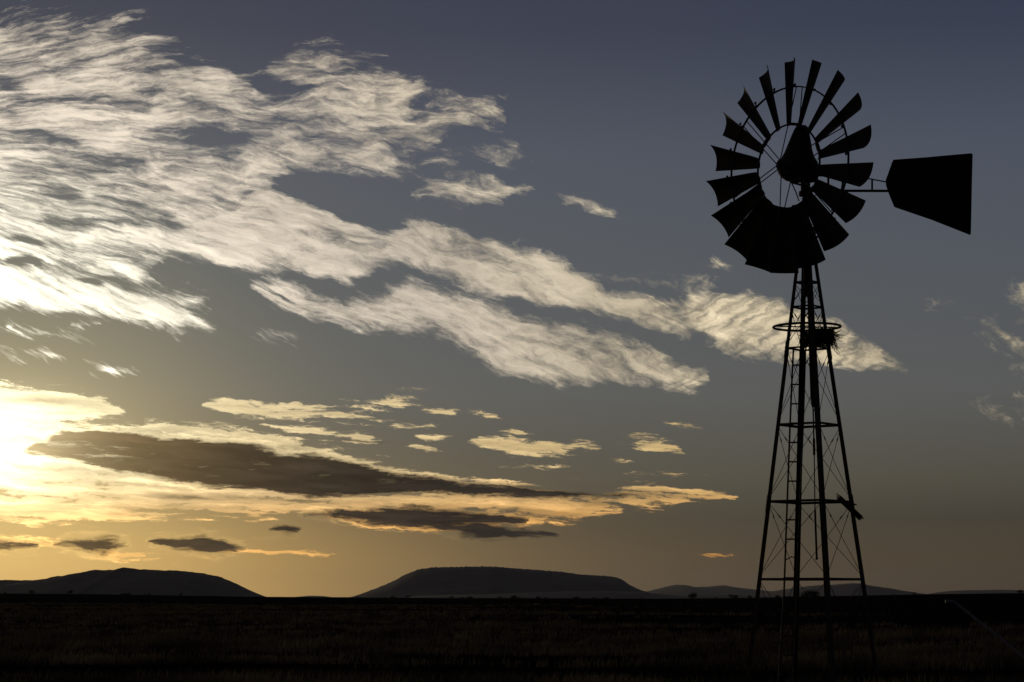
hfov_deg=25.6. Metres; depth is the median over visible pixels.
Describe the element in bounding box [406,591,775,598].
hill
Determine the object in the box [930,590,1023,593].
hill
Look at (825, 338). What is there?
bird nest
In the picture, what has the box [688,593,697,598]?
scrub bush
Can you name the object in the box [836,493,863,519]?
wooden board
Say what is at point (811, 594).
scrub bush
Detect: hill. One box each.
[0,567,264,596]
[352,566,648,597]
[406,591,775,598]
[646,585,771,595]
[752,583,921,596]
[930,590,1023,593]
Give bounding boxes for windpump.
[706,58,972,681]
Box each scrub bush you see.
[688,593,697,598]
[728,594,738,598]
[800,589,820,600]
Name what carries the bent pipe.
on the ground at (990, 608)
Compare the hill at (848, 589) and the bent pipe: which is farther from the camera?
the hill at (848, 589)
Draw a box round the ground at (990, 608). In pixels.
[0,593,1023,681]
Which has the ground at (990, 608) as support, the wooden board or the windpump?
the windpump
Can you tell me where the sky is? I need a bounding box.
[0,0,1023,596]
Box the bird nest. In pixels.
[797,322,845,354]
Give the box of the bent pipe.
[945,600,1023,658]
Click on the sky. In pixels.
(329, 298)
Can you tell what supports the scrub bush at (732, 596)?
on the ground at (990, 608)
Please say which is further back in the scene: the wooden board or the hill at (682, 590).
the hill at (682, 590)

